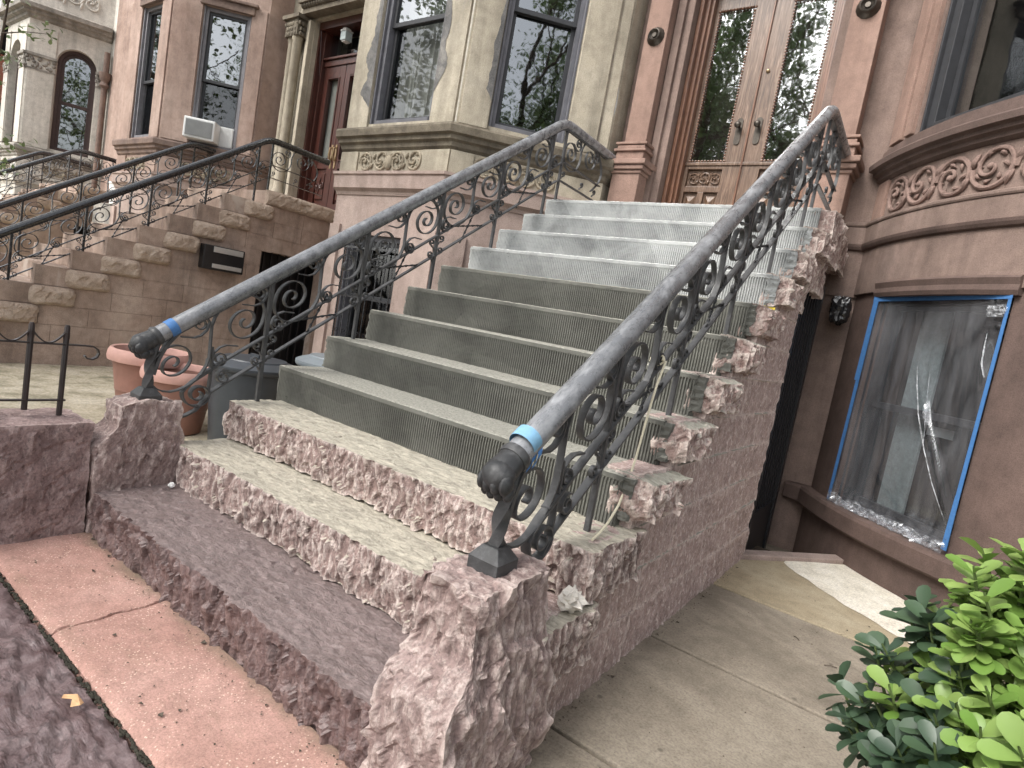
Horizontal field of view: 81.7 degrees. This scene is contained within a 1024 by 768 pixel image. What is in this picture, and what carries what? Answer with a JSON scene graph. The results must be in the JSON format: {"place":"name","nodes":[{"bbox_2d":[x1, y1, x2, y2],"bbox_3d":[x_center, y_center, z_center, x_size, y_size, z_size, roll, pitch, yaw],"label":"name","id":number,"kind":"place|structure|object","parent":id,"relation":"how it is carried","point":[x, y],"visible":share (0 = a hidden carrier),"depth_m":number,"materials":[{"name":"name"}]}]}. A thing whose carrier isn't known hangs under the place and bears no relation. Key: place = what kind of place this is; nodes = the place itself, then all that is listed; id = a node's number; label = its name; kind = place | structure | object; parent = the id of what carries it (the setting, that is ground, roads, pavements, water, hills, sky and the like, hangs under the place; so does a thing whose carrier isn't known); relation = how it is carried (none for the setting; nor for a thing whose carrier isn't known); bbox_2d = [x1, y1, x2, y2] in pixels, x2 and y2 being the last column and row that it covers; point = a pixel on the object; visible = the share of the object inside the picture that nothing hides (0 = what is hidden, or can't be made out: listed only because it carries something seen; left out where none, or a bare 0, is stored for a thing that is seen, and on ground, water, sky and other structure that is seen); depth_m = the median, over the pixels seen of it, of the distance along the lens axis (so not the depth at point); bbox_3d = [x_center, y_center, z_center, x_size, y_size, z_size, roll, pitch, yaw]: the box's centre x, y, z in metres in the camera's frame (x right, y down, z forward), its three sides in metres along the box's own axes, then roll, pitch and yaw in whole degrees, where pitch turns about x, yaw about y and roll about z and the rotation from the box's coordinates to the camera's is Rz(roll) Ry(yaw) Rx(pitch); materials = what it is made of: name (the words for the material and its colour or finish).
{"place":"outdoors","nodes":[
{"label":"outdoors","id":0,"kind":"place"},
{"bbox_2d":[0,0,10,108],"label":"red brick house","id":1,"kind":"structure","parent":0,"point":[3,48],"depth_m":14.90,"materials":[{"name":"brick"}]},
{"bbox_2d":[0,0,10,54],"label":"window","id":2,"kind":"structure","parent":1,"relation":"in","point":[1,3],"depth_m":14.83,"materials":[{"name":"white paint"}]},
{"bbox_2d":[0,0,119,198],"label":"limestone house","id":3,"kind":"structure","parent":0,"point":[55,96],"depth_m":11.79,"materials":[{"name":"stone"}]},
{"bbox_2d":[11,56,18,140],"bbox_3d":[-9.877,-5.843,11.962,0.660,1.990,0.140,14,7,35],"label":"window","id":4,"kind":"structure","parent":3,"relation":"in","point":[18,56],"depth_m":12.10,"materials":[{"name":"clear glass"}]},
{"bbox_2d":[50,51,95,157],"bbox_3d":[-8.953,-5.701,12.143,0.500,2.000,0.640,20,11,57],"label":"window","id":5,"kind":"structure","parent":3,"relation":"in","point":[76,72],"depth_m":12.19,"materials":[{"name":"black glass"}]},
{"bbox_2d":[0,582,145,767],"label":"slate pavement","id":6,"kind":"structure","parent":0,"point":[43,724],"depth_m":1.49,"materials":[{"name":"grey stone"}]},
{"bbox_2d":[62,694,83,706],"bbox_3d":[-1.127,0.809,1.519,0.081,0.009,0.028,13,7,28],"label":"fallen leaf","id":7,"kind":"object","parent":6,"relation":"on","point":[76,700],"visible":1,"depth_m":1.52,"materials":[{"name":"plant"}]},
{"bbox_2d":[0,572,154,767],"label":"joint moss","id":8,"kind":"object","parent":6,"relation":"on","point":[141,755],"visible":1,"depth_m":1.61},
{"bbox_2d":[0,363,207,440],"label":"yard paving","id":9,"kind":"structure","parent":0,"point":[88,390],"depth_m":4.72,"materials":[{"name":"beige concrete"}]},
{"bbox_2d":[0,408,94,544],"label":"wall","id":10,"kind":"structure","parent":9,"relation":"on","point":[44,463],"depth_m":2.27,"materials":[{"name":"stone"}]},
{"bbox_2d":[0,322,99,415],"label":"iron fence","id":11,"kind":"object","parent":10,"relation":"on","point":[30,333],"visible":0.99,"depth_m":2.30,"materials":[{"name":"black metal"}]},
{"bbox_2d":[84,392,184,532],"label":"stone pier","id":12,"kind":"structure","parent":9,"relation":"on","point":[136,442],"depth_m":2.48,"materials":[{"name":"stone"}]},
{"bbox_2d":[106,344,191,394],"bbox_3d":[-2.674,-0.011,4.348,0.540,0.490,0.540,14,7,35],"label":"plant pot","id":13,"kind":"object","parent":9,"relation":"on","point":[127,365],"visible":0.45,"depth_m":4.14,"materials":[{"name":"ceramic"}]},
{"bbox_2d":[139,363,207,434],"bbox_3d":[-2.316,0.104,4.116,0.500,0.440,0.500,14,7,35],"label":"plant pot","id":14,"kind":"object","parent":9,"relation":"on","point":[191,424],"visible":0.48,"depth_m":3.98,"materials":[{"name":"ceramic"}]},
{"bbox_2d":[205,353,292,439],"bbox_3d":[-1.799,0.105,4.068,0.603,0.630,0.603,14,7,35],"label":"dustbin","id":15,"kind":"object","parent":9,"relation":"on","point":[242,387],"visible":0.39,"depth_m":3.83,"materials":[{"name":"grey plastic"}]},
{"bbox_2d":[100,0,294,223],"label":"brownstone house","id":16,"kind":"structure","parent":0,"point":[221,63],"depth_m":8.30,"materials":[{"name":"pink stone"}]},
{"bbox_2d":[131,4,162,137],"bbox_3d":[-5.000,-4.420,8.614,0.624,1.827,0.570,14,7,35],"label":"window","id":17,"kind":"structure","parent":16,"relation":"in","point":[152,19],"depth_m":8.60,"materials":[{"name":"black glass"}]},
{"bbox_2d":[182,115,233,147],"bbox_3d":[-4.187,-3.469,8.199,0.570,0.270,0.362,9,6,-10],"label":"air conditioner","id":18,"kind":"object","parent":16,"relation":"attached to","point":[205,131],"visible":0.94,"depth_m":8.04,"materials":[{"name":"white plastic"}]},
{"bbox_2d":[189,5,251,149],"bbox_3d":[-4.065,-4.233,8.439,0.570,1.828,0.624,40,31,78],"label":"window","id":19,"kind":"structure","parent":16,"relation":"in","point":[223,54],"depth_m":8.49,"materials":[{"name":"black glass"}]},
{"bbox_2d":[295,353,323,366],"bbox_3d":[-1.351,0.111,4.486,0.624,0.690,0.624,14,7,35],"label":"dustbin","id":20,"kind":"object","parent":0,"point":[314,359],"visible":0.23,"depth_m":4.24,"materials":[{"name":"grey plastic"}]},
{"bbox_2d":[269,0,648,352],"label":"sandstone house","id":21,"kind":"structure","parent":0,"point":[393,102],"depth_m":5.48,"materials":[{"name":"beige stone"}]},
{"bbox_2d":[307,65,346,206],"bbox_3d":[-2.602,-3.393,8.259,0.459,2.017,0.129,14,7,35],"label":"door","id":22,"kind":"structure","parent":21,"relation":"in","point":[337,74],"depth_m":8.28,"materials":[{"name":"red wood"}]},
{"bbox_2d":[327,63,355,209],"bbox_3d":[-2.230,-3.298,7.994,0.459,2.017,0.129,14,7,35],"label":"door","id":23,"kind":"structure","parent":21,"relation":"in","point":[336,157],"depth_m":8.06,"materials":[{"name":"red wood"}]},
{"bbox_2d":[340,27,352,43],"bbox_3d":[-2.223,-4.694,7.958,0.120,0.198,0.120,14,7,35],"label":"porch lantern","id":24,"kind":"object","parent":21,"relation":"hanging from","point":[346,35],"visible":1,"depth_m":7.92,"materials":[{"name":"white glass"}]},
{"bbox_2d":[331,236,400,338],"bbox_3d":[-1.251,-0.823,5.872,0.784,1.177,0.617,14,7,35],"label":"window","id":25,"kind":"structure","parent":21,"relation":"in","point":[381,300],"depth_m":5.91,"materials":[{"name":"metal"}]},
{"bbox_2d":[370,0,446,123],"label":"window","id":26,"kind":"structure","parent":21,"relation":"in","point":[413,29],"depth_m":5.59,"materials":[{"name":"glass"}]},
{"bbox_2d":[488,0,589,143],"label":"window","id":27,"kind":"structure","parent":21,"relation":"in","point":[541,46],"depth_m":5.56,"materials":[{"name":"glass"}]},
{"bbox_2d":[752,546,769,550],"bbox_3d":[1.619,1.313,1.808,2.850,0.001,3.570,14,7,35],"label":"path base","id":28,"kind":"object","parent":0,"point":[758,548],"depth_m":3.93,"materials":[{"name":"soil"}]},
{"bbox_2d":[0,531,348,767],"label":"pink kerb band","id":29,"kind":"object","parent":28,"relation":"on","point":[56,598],"visible":0.99,"depth_m":1.69,"materials":[{"name":"concrete"}]},
{"bbox_2d":[359,540,553,767],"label":"stone pier","id":30,"kind":"structure","parent":28,"relation":"on","point":[465,678],"depth_m":1.35,"materials":[{"name":"stone"}]},
{"bbox_2d":[525,728,610,767],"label":"path slab","id":31,"kind":"structure","parent":28,"relation":"on","point":[556,750],"depth_m":1.65,"materials":[{"name":"beige concrete"}]},
{"bbox_2d":[10,534,869,767],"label":"ground grit","id":32,"kind":"object","parent":31,"relation":"on","point":[204,641],"visible":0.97,"depth_m":1.84,"materials":[{"name":"black gravel"}]},
{"bbox_2d":[550,636,869,767],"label":"path slab","id":33,"kind":"structure","parent":28,"relation":"on","point":[609,725],"depth_m":1.91,"materials":[{"name":"beige concrete"}]},
{"bbox_2d":[651,584,897,732],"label":"path slab","id":34,"kind":"structure","parent":28,"relation":"on","point":[790,670],"depth_m":2.49,"materials":[{"name":"beige concrete"}]},
{"bbox_2d":[713,560,1012,680],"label":"path slab","id":35,"kind":"structure","parent":28,"relation":"on","point":[782,586],"depth_m":3.10,"materials":[{"name":"beige concrete"}]},
{"bbox_2d":[86,199,848,767],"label":"stoop","id":36,"kind":"object","parent":35,"relation":"on","point":[298,535],"visible":0.87,"depth_m":2.42,"materials":[{"name":"brown stone"}]},
{"bbox_2d":[167,482,175,487],"bbox_3d":[-1.485,0.440,2.582,0.031,0.026,0.032,9,6,-16],"label":"tissue","id":37,"kind":"object","parent":36,"relation":"on","point":[171,484],"visible":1,"depth_m":2.57,"materials":[{"name":"white paper"}]},
{"bbox_2d":[128,120,615,417],"bbox_3d":[-0.370,-0.943,3.864,0.093,2.313,3.680,14,7,35],"label":"stair railing","id":38,"kind":"object","parent":36,"relation":"on","point":[148,343],"visible":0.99,"depth_m":3.23,"materials":[{"name":"metal"}]},
{"bbox_2d":[162,318,180,336],"bbox_3d":[-1.476,-0.243,2.567,0.077,0.084,0.074,14,7,35],"label":"masking tape","id":39,"kind":"object","parent":38,"relation":"on","point":[172,325],"visible":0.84,"depth_m":2.54,"materials":[{"name":"blue paper"}]},
{"bbox_2d":[557,585,587,613],"bbox_3d":[0.174,0.629,1.724,0.094,0.080,0.107,9,6,-15],"label":"crumpled paper","id":40,"kind":"object","parent":36,"relation":"on","point":[570,600],"visible":1,"depth_m":1.70,"materials":[{"name":"white paper"}]},
{"bbox_2d":[467,105,850,577],"bbox_3d":[1.134,-0.561,2.813,0.093,2.313,3.681,14,7,34],"label":"stair railing","id":41,"kind":"object","parent":36,"relation":"on","point":[502,474],"visible":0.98,"depth_m":1.93,"materials":[{"name":"metal"}]},
{"bbox_2d":[509,424,542,471],"bbox_3d":[0.032,0.159,1.489,0.078,0.116,0.074,14,7,35],"label":"masking tape","id":42,"kind":"object","parent":41,"relation":"attached to","point":[531,435],"visible":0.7,"depth_m":1.47,"materials":[{"name":"blue paper"}]},
{"bbox_2d":[591,355,666,540],"bbox_3d":[0.379,0.182,1.966,0.059,0.595,0.420,14,7,29],"label":"cord","id":43,"kind":"object","parent":41,"relation":"attached to","point":[634,461],"visible":0.76,"depth_m":2.03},
{"bbox_2d":[784,561,912,642],"bbox_3d":[2.018,1.199,3.258,0.588,0.001,1.032,9,6,-13],"label":"path stain","id":44,"kind":"object","parent":35,"relation":"on","point":[845,585],"visible":0.77,"depth_m":3.37,"materials":[{"name":"beige concrete"}]},
{"bbox_2d":[766,543,790,551],"bbox_3d":[1.180,1.123,4.508,2.700,0.001,1.280,14,7,35],"label":"landing","id":45,"kind":"object","parent":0,"point":[770,547],"depth_m":4.57,"materials":[{"name":"brown stone"}]},
{"bbox_2d":[745,286,825,549],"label":"basement gate","id":46,"kind":"structure","parent":45,"relation":"on","point":[781,432],"depth_m":3.91,"materials":[{"name":"black metal"}]},
{"bbox_2d":[741,550,842,563],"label":"step kerb","id":47,"kind":"structure","parent":45,"relation":"on","point":[786,556],"depth_m":3.71,"materials":[{"name":"pink stone"}]},
{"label":"planting bed","id":48,"kind":"structure","parent":0,"visible":0},
{"bbox_2d":[818,537,1023,767],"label":"leafy bush","id":49,"kind":"object","parent":48,"relation":"on","point":[959,703],"visible":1,"depth_m":1.09,"materials":[{"name":"green plant"}]},
{"label":"neighbour yard paving","id":50,"kind":"structure","parent":0,"visible":0},
{"bbox_2d":[0,0,62,176],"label":"sapling","id":51,"kind":"object","parent":50,"relation":"on","point":[6,141],"visible":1,"depth_m":7.80,"materials":[{"name":"green plant"}]},
{"bbox_2d":[0,183,108,257],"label":"neighbour stoop","id":52,"kind":"object","parent":50,"relation":"on","point":[43,236],"visible":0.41,"depth_m":10.02,"materials":[{"name":"stone"}]},
{"bbox_2d":[0,151,91,188],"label":"stair railing","id":53,"kind":"object","parent":52,"relation":"on","point":[30,155],"visible":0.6,"depth_m":11.26,"materials":[{"name":"black metal"}]},
{"bbox_2d":[0,149,115,204],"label":"stair railing","id":54,"kind":"object","parent":52,"relation":"on","point":[65,154],"visible":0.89,"depth_m":9.99,"materials":[{"name":"black metal"}]},
{"bbox_2d":[92,181,114,223],"bbox_3d":[-6.876,-2.294,10.282,0.900,2.290,0.500,14,7,35],"label":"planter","id":55,"kind":"object","parent":50,"relation":"on","point":[104,212],"visible":0.13,"depth_m":10.02,"materials":[{"name":"white plastic"}]},
{"bbox_2d":[0,188,334,366],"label":"neighbour stoop","id":56,"kind":"object","parent":50,"relation":"on","point":[107,293],"visible":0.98,"depth_m":6.32,"materials":[{"name":"stone"}]},
{"bbox_2d":[0,142,220,252],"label":"stair railing","id":57,"kind":"object","parent":56,"relation":"on","point":[21,199],"visible":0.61,"depth_m":7.22,"materials":[{"name":"black metal"}]},
{"bbox_2d":[0,137,330,279],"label":"stair railing","id":58,"kind":"object","parent":56,"relation":"on","point":[10,230],"visible":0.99,"depth_m":6.01,"materials":[{"name":"black metal"}]},
{"bbox_2d":[198,243,244,274],"bbox_3d":[-3.220,-1.384,6.580,0.110,0.265,0.460,14,7,35],"label":"mailbox","id":59,"kind":"object","parent":56,"relation":"attached to","point":[218,258],"visible":1,"depth_m":6.52,"materials":[{"name":"metal"}]},
{"label":"ground","id":60,"kind":"structure","parent":0,"visible":0},
{"bbox_2d":[607,0,1023,649],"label":"brownstone house","id":61,"kind":"structure","parent":60,"relation":"on","point":[731,100],"depth_m":4.01,"materials":[{"name":"brown stone"}]},
{"bbox_2d":[678,0,774,204],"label":"door","id":62,"kind":"structure","parent":61,"relation":"in","point":[741,27],"depth_m":5.15,"materials":[{"name":"brown wood"}]},
{"bbox_2d":[732,0,838,206],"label":"door","id":63,"kind":"structure","parent":61,"relation":"in","point":[799,34],"depth_m":4.88,"materials":[{"name":"brown wood"}]},
{"bbox_2d":[829,295,851,325],"bbox_3d":[2.390,-0.535,4.324,0.157,0.218,0.187,14,7,35],"label":"bagged lamp","id":64,"kind":"object","parent":61,"relation":"attached to","point":[840,310],"visible":1,"depth_m":4.26,"materials":[{"name":"black plastic"}]},
{"bbox_2d":[837,298,1013,551],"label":"window","id":65,"kind":"structure","parent":61,"relation":"in","point":[946,355],"depth_m":3.89,"materials":[{"name":"grey paint"}]},
{"bbox_2d":[827,295,1012,550],"bbox_3d":[2.367,0.159,3.571,0.055,1.430,0.949,9,6,-10],"label":"plastic sheet","id":66,"kind":"object","parent":65,"relation":"attached to","point":[946,537],"visible":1,"depth_m":3.26,"materials":[{"name":"white"}]},
{"bbox_2d":[919,0,1023,131],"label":"window","id":67,"kind":"structure","parent":61,"relation":"in","point":[1000,76],"depth_m":3.80,"materials":[{"name":"wood"}]}
]}

